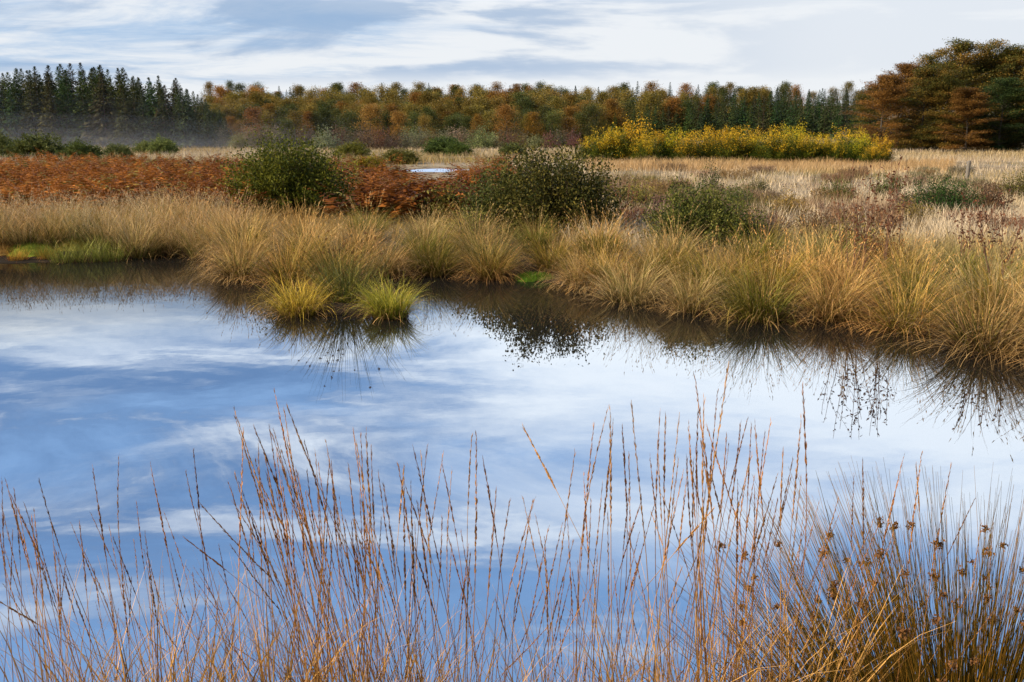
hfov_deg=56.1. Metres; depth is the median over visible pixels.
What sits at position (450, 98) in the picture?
broadleaf tree
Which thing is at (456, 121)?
broadleaf tree
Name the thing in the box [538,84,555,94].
broadleaf tree
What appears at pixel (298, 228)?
grass tussock
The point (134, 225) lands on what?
grass tussock
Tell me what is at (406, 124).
broadleaf tree
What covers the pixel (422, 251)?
grass tussock
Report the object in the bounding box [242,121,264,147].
birch scrub
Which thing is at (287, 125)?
broadleaf tree
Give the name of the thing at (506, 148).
willow shrub
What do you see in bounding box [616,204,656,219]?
heather plant
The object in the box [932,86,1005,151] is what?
beech tree
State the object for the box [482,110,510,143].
broadleaf tree
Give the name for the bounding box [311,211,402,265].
grass tussock
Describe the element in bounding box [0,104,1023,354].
ground
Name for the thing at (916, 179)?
heather plant
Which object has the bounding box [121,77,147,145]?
spruce tree
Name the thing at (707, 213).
gorse bush
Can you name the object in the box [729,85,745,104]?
broadleaf tree
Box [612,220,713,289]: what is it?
grass tussock
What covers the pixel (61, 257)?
green reed tuft
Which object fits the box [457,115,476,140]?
broadleaf tree
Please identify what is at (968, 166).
fence post
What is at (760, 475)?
flowering grass clump
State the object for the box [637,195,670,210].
heather plant
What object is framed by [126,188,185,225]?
grass tussock
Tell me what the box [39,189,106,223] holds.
grass tussock
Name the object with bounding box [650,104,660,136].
plantation spruce
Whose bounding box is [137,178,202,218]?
grass tussock
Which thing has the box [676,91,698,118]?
broadleaf tree
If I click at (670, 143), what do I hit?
young beech
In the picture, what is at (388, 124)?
broadleaf tree
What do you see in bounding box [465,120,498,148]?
sallow shrub
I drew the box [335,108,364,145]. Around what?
broadleaf tree
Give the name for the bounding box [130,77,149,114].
spruce tree
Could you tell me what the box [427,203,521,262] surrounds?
grass tussock
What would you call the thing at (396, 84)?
broadleaf tree
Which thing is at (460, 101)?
broadleaf tree
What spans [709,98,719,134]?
plantation spruce
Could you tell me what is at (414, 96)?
broadleaf tree
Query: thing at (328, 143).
sallow shrub
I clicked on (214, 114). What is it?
broadleaf tree
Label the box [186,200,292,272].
grass tussock
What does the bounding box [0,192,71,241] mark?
grass tussock
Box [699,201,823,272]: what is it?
grass tussock
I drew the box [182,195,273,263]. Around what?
grass tussock
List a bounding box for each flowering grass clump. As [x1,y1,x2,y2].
[0,456,318,681]
[0,477,214,681]
[0,478,252,681]
[59,450,323,681]
[103,489,430,681]
[183,388,445,681]
[227,433,519,681]
[259,431,526,681]
[329,430,594,681]
[360,486,591,681]
[444,497,730,681]
[483,406,682,681]
[508,401,845,681]
[545,361,853,681]
[628,382,912,681]
[637,459,952,681]
[816,451,922,681]
[873,462,993,681]
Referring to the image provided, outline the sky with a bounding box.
[0,0,1023,105]
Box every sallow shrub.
[227,131,251,148]
[236,123,259,148]
[255,125,291,148]
[309,124,341,149]
[310,130,330,148]
[397,125,424,148]
[407,122,430,148]
[431,129,449,139]
[441,124,464,140]
[448,125,471,146]
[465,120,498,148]
[484,132,502,147]
[489,136,501,148]
[519,132,531,145]
[527,133,543,148]
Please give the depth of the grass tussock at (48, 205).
18.12 m
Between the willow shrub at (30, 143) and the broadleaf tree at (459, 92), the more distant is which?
the broadleaf tree at (459, 92)
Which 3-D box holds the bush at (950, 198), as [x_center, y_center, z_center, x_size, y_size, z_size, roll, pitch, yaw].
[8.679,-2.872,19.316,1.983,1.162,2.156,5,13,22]
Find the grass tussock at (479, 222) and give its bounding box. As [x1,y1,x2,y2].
[432,199,515,248]
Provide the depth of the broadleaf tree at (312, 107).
180.95 m
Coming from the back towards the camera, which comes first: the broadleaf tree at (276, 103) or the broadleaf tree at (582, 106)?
the broadleaf tree at (276, 103)
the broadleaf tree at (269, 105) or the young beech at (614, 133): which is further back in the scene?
the broadleaf tree at (269, 105)
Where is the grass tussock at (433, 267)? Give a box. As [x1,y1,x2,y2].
[388,224,481,280]
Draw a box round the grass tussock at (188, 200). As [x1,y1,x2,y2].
[149,184,214,218]
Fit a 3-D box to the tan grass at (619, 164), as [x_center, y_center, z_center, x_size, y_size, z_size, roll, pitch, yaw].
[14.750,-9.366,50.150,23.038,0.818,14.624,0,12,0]
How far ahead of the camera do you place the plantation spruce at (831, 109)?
220.51 m
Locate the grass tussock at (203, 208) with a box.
[181,188,230,229]
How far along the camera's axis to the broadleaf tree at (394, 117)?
157.48 m
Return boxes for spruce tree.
[0,72,27,131]
[0,73,8,97]
[0,76,33,137]
[0,77,5,105]
[0,86,25,139]
[0,90,12,138]
[10,68,25,110]
[17,76,45,140]
[18,70,34,128]
[19,68,25,98]
[22,72,45,133]
[31,66,42,97]
[32,74,52,104]
[35,73,68,135]
[35,82,73,144]
[41,65,57,95]
[49,82,89,146]
[53,64,63,87]
[53,66,75,114]
[55,70,91,143]
[56,71,77,105]
[63,63,76,95]
[66,71,105,145]
[73,62,88,101]
[76,70,104,134]
[79,73,128,147]
[81,68,103,139]
[82,66,114,113]
[88,67,101,89]
[103,70,122,108]
[103,79,124,137]
[107,86,144,147]
[112,74,133,137]
[113,68,123,95]
[115,67,137,110]
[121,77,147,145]
[129,93,160,146]
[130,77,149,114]
[133,78,153,132]
[135,82,160,138]
[144,77,153,106]
[150,85,181,144]
[153,75,167,112]
[153,90,177,144]
[154,83,171,135]
[166,88,204,147]
[167,80,177,105]
[168,78,193,117]
[172,88,181,117]
[175,89,201,147]
[188,91,200,125]
[189,98,218,147]
[198,104,218,147]
[214,110,226,146]
[217,116,231,148]
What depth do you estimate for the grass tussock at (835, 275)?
11.24 m
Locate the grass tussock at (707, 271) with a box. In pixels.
[656,223,779,310]
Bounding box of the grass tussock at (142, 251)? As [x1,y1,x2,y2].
[89,203,170,260]
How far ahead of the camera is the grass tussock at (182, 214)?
18.11 m
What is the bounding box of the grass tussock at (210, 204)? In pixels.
[183,187,239,224]
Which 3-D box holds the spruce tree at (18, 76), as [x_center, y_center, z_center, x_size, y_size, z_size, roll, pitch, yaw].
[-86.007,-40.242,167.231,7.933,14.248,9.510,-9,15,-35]
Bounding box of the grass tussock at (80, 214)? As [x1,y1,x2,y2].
[47,191,132,235]
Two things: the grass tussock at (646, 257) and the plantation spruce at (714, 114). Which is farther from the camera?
the plantation spruce at (714, 114)
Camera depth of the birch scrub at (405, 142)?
132.71 m
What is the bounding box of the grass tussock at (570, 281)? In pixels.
[528,228,633,294]
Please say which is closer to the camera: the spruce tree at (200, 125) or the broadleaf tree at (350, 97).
the spruce tree at (200, 125)
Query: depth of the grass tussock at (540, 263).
14.09 m
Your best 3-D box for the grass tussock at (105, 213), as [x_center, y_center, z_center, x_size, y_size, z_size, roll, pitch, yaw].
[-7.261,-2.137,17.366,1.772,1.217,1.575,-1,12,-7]
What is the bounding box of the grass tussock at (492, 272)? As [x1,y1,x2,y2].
[437,231,543,284]
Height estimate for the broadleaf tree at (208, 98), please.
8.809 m
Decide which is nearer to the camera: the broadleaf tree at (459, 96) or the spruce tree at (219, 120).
the spruce tree at (219, 120)
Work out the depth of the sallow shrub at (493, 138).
132.62 m
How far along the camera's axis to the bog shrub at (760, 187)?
25.64 m
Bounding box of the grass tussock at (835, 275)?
[772,225,932,321]
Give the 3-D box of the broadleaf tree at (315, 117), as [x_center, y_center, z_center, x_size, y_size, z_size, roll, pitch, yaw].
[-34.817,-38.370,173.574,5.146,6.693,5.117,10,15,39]
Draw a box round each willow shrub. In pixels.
[0,128,17,157]
[0,129,69,158]
[54,136,106,161]
[100,141,137,158]
[132,139,151,153]
[142,133,182,154]
[330,139,373,158]
[346,153,388,171]
[378,146,423,163]
[418,133,464,155]
[445,138,475,155]
[497,140,529,155]
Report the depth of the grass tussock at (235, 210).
16.41 m
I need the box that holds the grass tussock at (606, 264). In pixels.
[549,223,656,294]
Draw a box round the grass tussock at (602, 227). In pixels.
[548,199,655,264]
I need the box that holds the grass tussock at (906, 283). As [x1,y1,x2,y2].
[848,241,978,324]
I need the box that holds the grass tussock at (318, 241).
[257,220,354,272]
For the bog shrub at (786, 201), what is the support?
on the ground at (430, 174)
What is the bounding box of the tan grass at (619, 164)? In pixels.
[584,153,956,173]
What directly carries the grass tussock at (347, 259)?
on the ground at (430, 174)
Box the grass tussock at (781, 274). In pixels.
[715,219,841,303]
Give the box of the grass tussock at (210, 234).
[184,203,247,256]
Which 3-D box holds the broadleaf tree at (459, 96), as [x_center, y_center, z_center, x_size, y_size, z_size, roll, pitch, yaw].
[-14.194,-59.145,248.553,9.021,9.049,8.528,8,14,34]
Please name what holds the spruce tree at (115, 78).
on the ground at (430, 174)
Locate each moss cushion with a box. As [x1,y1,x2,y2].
[0,241,16,255]
[4,245,32,262]
[5,242,57,256]
[54,237,90,250]
[512,270,555,281]
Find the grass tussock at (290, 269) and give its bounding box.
[219,213,351,289]
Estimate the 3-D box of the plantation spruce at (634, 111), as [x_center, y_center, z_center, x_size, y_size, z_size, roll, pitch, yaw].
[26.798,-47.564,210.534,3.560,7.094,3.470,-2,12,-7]
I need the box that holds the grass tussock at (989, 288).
[919,236,1023,336]
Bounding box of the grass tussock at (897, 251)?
[847,223,939,274]
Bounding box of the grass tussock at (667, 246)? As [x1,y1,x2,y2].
[619,204,731,270]
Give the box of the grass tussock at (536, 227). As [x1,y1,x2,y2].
[507,208,564,243]
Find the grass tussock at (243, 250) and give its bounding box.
[186,211,278,274]
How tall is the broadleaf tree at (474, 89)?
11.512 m
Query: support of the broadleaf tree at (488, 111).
on the ground at (430, 174)
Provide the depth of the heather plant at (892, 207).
19.20 m
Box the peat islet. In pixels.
[317,302,370,314]
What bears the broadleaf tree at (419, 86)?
on the ground at (430, 174)
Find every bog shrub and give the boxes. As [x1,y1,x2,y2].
[602,171,658,208]
[635,177,667,200]
[640,203,670,226]
[664,175,689,191]
[715,179,758,210]
[743,176,771,195]
[760,184,818,219]
[787,208,841,238]
[819,175,855,201]
[867,170,911,198]
[892,193,940,225]
[967,180,1018,211]
[988,167,1023,199]
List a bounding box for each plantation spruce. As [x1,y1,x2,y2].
[611,113,619,137]
[624,111,635,140]
[631,110,637,136]
[634,81,639,100]
[634,111,642,136]
[639,104,652,137]
[643,111,653,138]
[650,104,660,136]
[655,108,668,137]
[660,106,672,137]
[668,109,679,139]
[679,103,693,137]
[682,106,695,137]
[692,94,701,130]
[692,101,706,137]
[693,108,707,139]
[699,100,713,136]
[702,93,712,123]
[702,98,712,131]
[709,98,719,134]
[709,106,721,138]
[710,95,721,127]
[715,100,729,136]
[716,103,728,138]
[720,92,726,114]
[724,95,735,130]
[726,94,738,128]
[728,101,741,133]
[729,104,744,136]
[736,97,746,131]
[740,92,749,127]
[740,97,748,132]
[741,102,757,136]
[746,95,758,131]
[752,100,762,135]
[752,101,769,138]
[754,92,763,122]
[759,96,776,136]
[762,91,776,132]
[767,100,781,137]
[772,97,786,136]
[773,88,781,114]
[777,92,789,130]
[780,91,790,129]
[780,101,798,136]
[784,90,792,122]
[787,96,801,134]
[788,91,799,126]
[790,95,800,128]
[791,101,808,136]
[795,99,805,131]
[802,92,812,132]
[803,91,812,121]
[804,95,822,135]
[807,102,820,138]
[813,95,822,130]
[817,88,828,125]
[817,96,836,136]
[818,102,831,137]
[823,93,840,132]
[828,99,842,133]
[828,101,845,139]
[829,88,838,124]
[839,90,850,128]
[839,93,850,130]
[841,88,850,124]
[843,99,855,134]
[848,102,861,138]
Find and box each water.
[0,255,1023,681]
[399,169,467,171]
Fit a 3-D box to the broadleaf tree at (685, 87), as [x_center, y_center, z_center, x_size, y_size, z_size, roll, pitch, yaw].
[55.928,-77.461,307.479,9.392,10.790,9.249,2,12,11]
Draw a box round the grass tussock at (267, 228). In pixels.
[183,186,293,261]
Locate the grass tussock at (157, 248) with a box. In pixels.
[114,206,196,257]
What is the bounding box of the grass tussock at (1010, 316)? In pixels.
[972,270,1023,361]
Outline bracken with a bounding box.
[0,149,523,222]
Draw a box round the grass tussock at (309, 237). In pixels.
[246,190,357,263]
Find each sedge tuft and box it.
[242,270,351,321]
[276,244,418,312]
[327,270,445,324]
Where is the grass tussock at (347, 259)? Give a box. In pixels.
[275,213,405,287]
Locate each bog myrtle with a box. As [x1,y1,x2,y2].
[432,201,507,250]
[814,208,889,262]
[842,215,926,274]
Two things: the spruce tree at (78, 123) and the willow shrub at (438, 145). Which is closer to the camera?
the willow shrub at (438, 145)
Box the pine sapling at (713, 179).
[694,159,724,197]
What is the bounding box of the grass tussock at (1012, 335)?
[960,280,1023,371]
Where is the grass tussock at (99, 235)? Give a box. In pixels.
[58,198,145,252]
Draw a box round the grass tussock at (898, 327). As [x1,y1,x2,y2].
[819,240,1005,341]
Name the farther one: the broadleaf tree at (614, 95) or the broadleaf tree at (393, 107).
the broadleaf tree at (614, 95)
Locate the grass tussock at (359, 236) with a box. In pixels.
[322,205,408,252]
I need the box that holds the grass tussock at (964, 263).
[919,228,1010,284]
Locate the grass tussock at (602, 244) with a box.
[545,200,643,274]
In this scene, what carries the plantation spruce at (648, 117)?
on the ground at (430, 174)
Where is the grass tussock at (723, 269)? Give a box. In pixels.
[684,231,790,302]
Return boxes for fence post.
[965,161,970,181]
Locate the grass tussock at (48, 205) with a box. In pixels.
[19,193,74,221]
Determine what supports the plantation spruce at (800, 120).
on the ground at (430, 174)
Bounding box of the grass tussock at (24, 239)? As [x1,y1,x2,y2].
[0,200,62,250]
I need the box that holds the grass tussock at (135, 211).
[102,192,163,232]
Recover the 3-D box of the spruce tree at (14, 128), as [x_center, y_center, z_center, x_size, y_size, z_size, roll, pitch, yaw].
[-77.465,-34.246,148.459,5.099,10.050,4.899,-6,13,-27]
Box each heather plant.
[602,172,644,185]
[603,180,651,196]
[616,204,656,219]
[621,204,660,222]
[631,177,669,189]
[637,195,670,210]
[644,189,694,207]
[649,176,695,192]
[659,162,688,170]
[666,182,720,196]
[691,170,713,177]
[707,183,757,197]
[717,168,755,179]
[726,209,783,241]
[731,199,788,218]
[734,208,797,239]
[746,163,776,173]
[747,188,784,200]
[793,210,836,223]
[794,197,823,208]
[807,184,863,201]
[815,198,882,215]
[816,202,908,234]
[821,171,853,182]
[836,166,869,177]
[846,165,871,171]
[879,202,912,213]
[882,190,964,211]
[887,173,928,186]
[890,222,928,233]
[906,170,921,176]
[914,166,939,173]
[916,171,959,184]
[917,168,935,174]
[920,186,986,197]
[942,208,983,222]
[947,164,975,173]
[949,175,992,189]
[951,194,998,212]
[966,209,1023,237]
[969,180,1015,195]
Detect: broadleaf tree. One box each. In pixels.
[197,95,217,110]
[200,80,214,98]
[201,84,230,102]
[208,102,221,113]
[209,98,228,109]
[209,108,221,132]
[213,111,227,141]
[214,97,243,133]
[218,105,235,131]
[221,101,251,134]
[224,79,239,94]
[224,116,238,138]
[226,90,244,105]
[230,82,248,98]
[231,120,242,140]
[233,106,270,141]
[233,117,259,140]
[236,104,253,128]
[237,96,249,103]
[242,105,268,129]
[243,87,267,105]
[244,84,262,97]
[244,89,270,120]
[247,81,264,95]
[256,102,282,125]
[257,108,275,131]
[259,97,277,107]
[261,92,280,108]
[267,95,282,107]
[267,104,293,133]
[270,118,290,138]
[272,96,298,135]
[274,93,285,100]
[276,118,300,138]
[278,101,304,134]
[282,109,311,138]
[287,103,319,123]
[290,84,304,100]
[290,95,306,119]
[298,102,319,141]
[298,111,315,138]
[302,85,324,103]
[306,95,333,122]
[309,110,330,140]
[310,106,337,135]
[312,100,337,138]
[313,87,345,113]
[319,109,336,138]
[323,117,342,143]
[327,83,345,104]
[328,82,347,96]
[329,107,342,128]
[332,91,347,101]
[332,100,348,112]
[332,109,361,146]
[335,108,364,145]
[337,104,349,120]
[340,91,359,110]
[340,97,358,109]
[345,81,367,101]
[345,102,358,123]
[351,86,371,100]
[351,103,373,132]
[352,102,387,141]
[355,115,373,135]
[359,90,380,114]
[359,94,378,122]
[366,117,382,141]
[371,82,393,106]
[375,113,397,142]
[376,106,396,139]
[378,89,403,104]
[380,102,402,138]
[383,87,401,104]
[386,97,406,129]
[388,110,413,142]
[389,81,405,101]
[393,118,408,144]
[397,102,423,133]
[398,88,409,100]
[399,96,419,109]
[400,102,428,134]
[404,89,424,101]
[404,111,423,135]
[407,92,423,113]
[408,80,425,92]
[414,88,435,107]
[415,113,435,139]
[416,90,441,117]
[419,105,432,130]
[422,101,451,135]
[423,108,448,136]
[426,98,451,134]
[430,86,445,99]
[438,113,467,137]
[439,96,461,109]
[439,110,457,130]
[440,114,459,134]
[441,99,460,126]
[446,111,468,134]
[447,105,464,127]
[449,83,464,98]
[449,95,464,101]
[452,96,464,113]
[454,87,468,96]
[456,104,480,137]
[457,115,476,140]
[459,95,478,114]
[463,85,490,99]
[463,102,487,142]
[464,95,495,126]
[467,83,487,96]
[467,113,487,140]
[468,88,489,103]
[472,94,487,103]
[477,109,500,141]
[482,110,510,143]
[484,81,501,93]
[484,90,502,106]
[490,94,508,109]
[490,103,519,140]
[491,91,515,109]
[498,109,522,136]
[506,88,521,101]
[506,93,522,108]
[509,90,532,116]
[510,109,523,137]
[511,83,524,93]
[512,97,539,135]
[513,113,537,143]
[519,108,539,138]
[520,82,529,92]
[520,111,544,140]
[521,90,544,115]
[523,85,533,92]
[527,103,554,140]
[530,87,548,101]
[530,96,549,123]
[533,92,552,110]
[534,81,545,91]
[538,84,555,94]
[538,108,564,142]
[540,100,559,122]
[543,88,561,98]
[543,94,567,122]
[544,95,570,109]
[545,107,570,140]
[545,108,568,136]
[553,85,568,104]
[557,115,584,140]
[559,89,578,110]
[563,106,583,137]
[568,110,592,142]
[569,90,583,107]
[571,98,595,134]
[572,93,597,121]
[575,99,610,132]
[575,101,606,141]
[578,85,598,100]
[589,103,610,139]
[591,90,610,129]
[594,97,617,127]
[598,98,625,133]
[602,105,628,134]
[604,88,624,111]
[604,100,626,133]
[606,84,620,98]
[613,88,637,113]
[617,82,635,105]
[621,95,638,130]
[627,90,652,129]
[632,89,672,133]
[638,80,663,94]
[649,88,671,125]
[651,100,680,133]
[655,87,669,101]
[656,96,685,131]
[664,99,702,133]
[676,82,700,97]
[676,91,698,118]
[686,94,700,115]
[695,93,723,120]
[698,86,726,109]
[701,80,727,102]
[705,92,726,115]
[716,87,732,111]
[718,85,730,107]
[725,82,740,109]
[726,86,756,121]
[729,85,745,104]
[735,85,767,122]
[753,85,774,121]
[773,84,793,116]
[775,80,794,101]
[786,84,806,112]
[807,91,820,107]
[824,86,841,107]
[837,81,857,107]
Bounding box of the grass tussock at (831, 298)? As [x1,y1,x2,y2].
[762,231,908,334]
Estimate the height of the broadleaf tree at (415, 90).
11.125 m
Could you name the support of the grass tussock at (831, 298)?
on the ground at (430, 174)
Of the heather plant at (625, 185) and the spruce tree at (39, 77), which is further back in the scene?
the spruce tree at (39, 77)
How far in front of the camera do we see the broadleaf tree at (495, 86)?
314.10 m
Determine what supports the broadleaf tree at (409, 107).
on the ground at (430, 174)
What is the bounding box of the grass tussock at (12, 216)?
[0,193,38,239]
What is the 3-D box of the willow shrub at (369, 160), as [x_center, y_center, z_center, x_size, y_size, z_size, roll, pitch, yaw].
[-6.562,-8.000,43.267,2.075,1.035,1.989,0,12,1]
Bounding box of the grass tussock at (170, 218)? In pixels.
[140,193,206,241]
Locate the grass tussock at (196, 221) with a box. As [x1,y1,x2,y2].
[158,194,235,245]
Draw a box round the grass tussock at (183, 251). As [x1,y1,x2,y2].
[141,211,205,256]
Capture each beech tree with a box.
[841,73,920,148]
[843,86,889,145]
[856,79,911,148]
[863,61,940,149]
[872,91,925,133]
[885,63,957,151]
[893,49,968,150]
[905,37,1008,150]
[914,69,982,151]
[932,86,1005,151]
[944,38,1023,150]
[957,67,999,148]
[959,44,1023,150]
[962,75,1023,151]
[994,63,1023,148]
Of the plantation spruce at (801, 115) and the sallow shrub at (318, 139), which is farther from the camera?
the plantation spruce at (801, 115)
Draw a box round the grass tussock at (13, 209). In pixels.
[0,189,31,226]
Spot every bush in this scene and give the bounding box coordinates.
[215,116,362,216]
[414,175,474,224]
[449,151,533,236]
[483,125,643,239]
[627,172,774,254]
[894,170,996,218]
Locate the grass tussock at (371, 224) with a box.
[319,188,405,242]
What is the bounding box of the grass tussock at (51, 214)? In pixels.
[10,187,97,237]
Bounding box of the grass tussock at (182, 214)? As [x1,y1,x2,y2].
[154,186,213,230]
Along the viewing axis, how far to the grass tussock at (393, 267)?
14.01 m
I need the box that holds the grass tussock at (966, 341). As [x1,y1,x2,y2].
[861,239,1023,370]
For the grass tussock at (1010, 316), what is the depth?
9.12 m
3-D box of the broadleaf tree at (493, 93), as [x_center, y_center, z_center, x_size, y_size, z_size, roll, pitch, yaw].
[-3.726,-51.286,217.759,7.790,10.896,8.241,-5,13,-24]
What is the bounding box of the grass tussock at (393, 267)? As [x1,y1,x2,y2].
[345,219,429,280]
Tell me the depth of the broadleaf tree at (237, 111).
185.76 m
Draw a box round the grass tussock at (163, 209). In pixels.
[112,189,186,239]
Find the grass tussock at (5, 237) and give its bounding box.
[0,201,43,248]
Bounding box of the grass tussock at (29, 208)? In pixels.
[0,184,64,229]
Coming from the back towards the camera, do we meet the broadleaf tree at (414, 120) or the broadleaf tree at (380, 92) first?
the broadleaf tree at (380, 92)
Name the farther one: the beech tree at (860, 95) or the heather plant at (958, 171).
the beech tree at (860, 95)
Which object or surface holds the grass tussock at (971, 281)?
on the ground at (430, 174)
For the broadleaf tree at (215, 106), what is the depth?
196.67 m
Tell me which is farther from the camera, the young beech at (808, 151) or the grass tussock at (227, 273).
the young beech at (808, 151)
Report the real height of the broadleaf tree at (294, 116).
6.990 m
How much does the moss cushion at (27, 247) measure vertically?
0.239 m
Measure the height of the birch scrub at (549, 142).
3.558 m
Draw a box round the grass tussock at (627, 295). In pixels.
[555,225,695,313]
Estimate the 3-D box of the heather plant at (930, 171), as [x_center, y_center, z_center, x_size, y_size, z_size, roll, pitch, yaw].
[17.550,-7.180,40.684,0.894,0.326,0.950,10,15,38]
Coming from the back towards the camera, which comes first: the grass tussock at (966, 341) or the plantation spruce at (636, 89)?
the plantation spruce at (636, 89)
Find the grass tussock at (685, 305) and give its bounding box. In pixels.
[632,241,741,317]
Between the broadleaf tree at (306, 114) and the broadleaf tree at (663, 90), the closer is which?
the broadleaf tree at (306, 114)
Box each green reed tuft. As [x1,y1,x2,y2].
[30,245,60,259]
[37,233,86,264]
[60,233,113,262]
[90,235,135,261]
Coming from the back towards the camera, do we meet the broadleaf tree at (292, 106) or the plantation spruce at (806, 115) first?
the plantation spruce at (806, 115)
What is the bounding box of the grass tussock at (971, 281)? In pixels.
[909,226,1023,325]
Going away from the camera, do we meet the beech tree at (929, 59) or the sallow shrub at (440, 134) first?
the beech tree at (929, 59)
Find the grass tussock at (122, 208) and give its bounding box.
[90,190,155,225]
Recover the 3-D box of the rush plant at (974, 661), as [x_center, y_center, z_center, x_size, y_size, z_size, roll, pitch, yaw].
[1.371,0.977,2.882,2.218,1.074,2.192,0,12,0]
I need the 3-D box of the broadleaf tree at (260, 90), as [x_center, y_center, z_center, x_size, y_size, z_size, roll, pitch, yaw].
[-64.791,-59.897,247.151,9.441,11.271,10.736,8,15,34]
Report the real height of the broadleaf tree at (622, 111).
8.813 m
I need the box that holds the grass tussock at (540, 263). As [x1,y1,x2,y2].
[504,215,589,278]
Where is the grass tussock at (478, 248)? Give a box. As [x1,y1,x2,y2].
[429,207,535,280]
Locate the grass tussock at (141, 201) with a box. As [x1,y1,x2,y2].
[104,185,177,220]
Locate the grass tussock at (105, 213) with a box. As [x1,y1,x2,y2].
[75,192,146,238]
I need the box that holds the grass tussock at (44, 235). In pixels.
[15,197,89,249]
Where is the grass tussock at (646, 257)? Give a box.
[593,217,711,291]
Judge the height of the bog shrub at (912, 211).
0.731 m
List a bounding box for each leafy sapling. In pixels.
[615,184,646,239]
[830,164,894,282]
[881,155,912,280]
[937,189,1009,261]
[967,197,1023,282]
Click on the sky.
(817, 45)
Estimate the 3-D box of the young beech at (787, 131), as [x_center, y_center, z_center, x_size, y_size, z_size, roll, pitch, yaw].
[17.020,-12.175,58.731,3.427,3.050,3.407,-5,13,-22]
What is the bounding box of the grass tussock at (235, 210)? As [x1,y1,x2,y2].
[189,185,269,249]
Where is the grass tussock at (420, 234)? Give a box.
[387,204,446,251]
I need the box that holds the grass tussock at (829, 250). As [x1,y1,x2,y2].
[772,214,879,279]
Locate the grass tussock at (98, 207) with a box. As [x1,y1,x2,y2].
[62,188,126,221]
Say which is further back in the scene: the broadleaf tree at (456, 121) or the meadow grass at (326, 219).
the broadleaf tree at (456, 121)
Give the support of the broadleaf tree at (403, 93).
on the ground at (430, 174)
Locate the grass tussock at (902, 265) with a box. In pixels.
[847,221,962,296]
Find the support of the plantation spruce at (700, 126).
on the ground at (430, 174)
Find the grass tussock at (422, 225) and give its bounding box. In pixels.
[389,195,453,241]
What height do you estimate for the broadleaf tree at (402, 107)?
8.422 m
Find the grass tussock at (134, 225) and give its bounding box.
[86,199,161,248]
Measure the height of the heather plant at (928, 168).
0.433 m
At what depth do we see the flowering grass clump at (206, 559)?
2.82 m
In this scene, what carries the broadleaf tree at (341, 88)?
on the ground at (430, 174)
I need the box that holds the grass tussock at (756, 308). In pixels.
[673,236,856,333]
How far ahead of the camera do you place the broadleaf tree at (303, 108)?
193.30 m
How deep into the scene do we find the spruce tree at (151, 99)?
152.35 m
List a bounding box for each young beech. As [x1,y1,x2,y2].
[574,135,599,159]
[579,124,626,161]
[598,125,633,144]
[603,112,669,160]
[627,128,662,161]
[650,128,673,157]
[655,123,690,161]
[665,128,711,161]
[683,124,716,160]
[698,124,731,162]
[706,124,755,162]
[733,122,761,160]
[743,129,780,161]
[749,121,800,162]
[775,117,806,162]
[786,132,827,162]
[802,132,838,159]
[818,131,856,162]
[823,123,869,161]
[843,129,876,162]
[854,133,899,163]
[856,143,888,164]
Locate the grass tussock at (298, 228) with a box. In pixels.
[260,204,334,243]
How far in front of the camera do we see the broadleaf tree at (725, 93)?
274.52 m
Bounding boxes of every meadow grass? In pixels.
[0,144,1023,163]
[0,148,512,243]
[471,150,1023,275]
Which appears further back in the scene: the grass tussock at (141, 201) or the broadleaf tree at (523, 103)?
the broadleaf tree at (523, 103)
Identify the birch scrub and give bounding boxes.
[213,121,239,148]
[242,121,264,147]
[248,122,281,148]
[263,121,295,147]
[295,123,315,146]
[296,126,317,145]
[321,116,348,148]
[333,127,352,145]
[341,133,357,145]
[347,128,368,145]
[349,118,382,148]
[363,118,395,148]
[383,130,404,149]
[393,127,418,148]
[419,127,439,145]
[461,125,485,145]
[492,119,516,145]
[500,132,516,142]
[504,121,528,145]
[540,128,560,148]
[549,118,577,147]
[549,129,568,147]
[565,128,582,147]
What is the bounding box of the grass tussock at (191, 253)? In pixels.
[160,203,238,258]
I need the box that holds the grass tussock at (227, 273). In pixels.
[178,213,284,285]
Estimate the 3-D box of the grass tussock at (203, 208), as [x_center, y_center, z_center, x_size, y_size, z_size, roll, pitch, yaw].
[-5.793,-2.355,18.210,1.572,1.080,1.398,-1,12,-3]
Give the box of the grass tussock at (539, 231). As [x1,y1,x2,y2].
[500,200,569,257]
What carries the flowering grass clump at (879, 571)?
on the ground at (430, 174)
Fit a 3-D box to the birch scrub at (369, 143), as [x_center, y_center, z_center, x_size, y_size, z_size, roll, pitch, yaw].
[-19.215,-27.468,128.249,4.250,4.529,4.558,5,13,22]
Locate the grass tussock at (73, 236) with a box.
[40,197,106,247]
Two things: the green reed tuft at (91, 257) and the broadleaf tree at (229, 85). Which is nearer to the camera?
the green reed tuft at (91, 257)
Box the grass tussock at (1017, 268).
[971,233,1023,290]
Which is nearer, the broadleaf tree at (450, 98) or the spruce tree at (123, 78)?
the spruce tree at (123, 78)
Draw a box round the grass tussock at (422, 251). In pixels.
[367,200,478,276]
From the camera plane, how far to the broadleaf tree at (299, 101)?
223.88 m
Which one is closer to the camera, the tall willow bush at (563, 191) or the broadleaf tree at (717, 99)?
the tall willow bush at (563, 191)
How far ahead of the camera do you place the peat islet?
11.13 m
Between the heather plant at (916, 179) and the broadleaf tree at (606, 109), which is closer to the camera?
the heather plant at (916, 179)
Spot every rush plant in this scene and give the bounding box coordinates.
[280,218,407,303]
[602,457,1023,681]
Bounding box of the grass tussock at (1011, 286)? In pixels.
[997,257,1023,324]
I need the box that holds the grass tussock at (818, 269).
[753,217,882,299]
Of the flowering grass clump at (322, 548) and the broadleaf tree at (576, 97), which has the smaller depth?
the flowering grass clump at (322, 548)
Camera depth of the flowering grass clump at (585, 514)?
2.74 m
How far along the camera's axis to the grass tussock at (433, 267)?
14.07 m
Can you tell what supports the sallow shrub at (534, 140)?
on the ground at (430, 174)

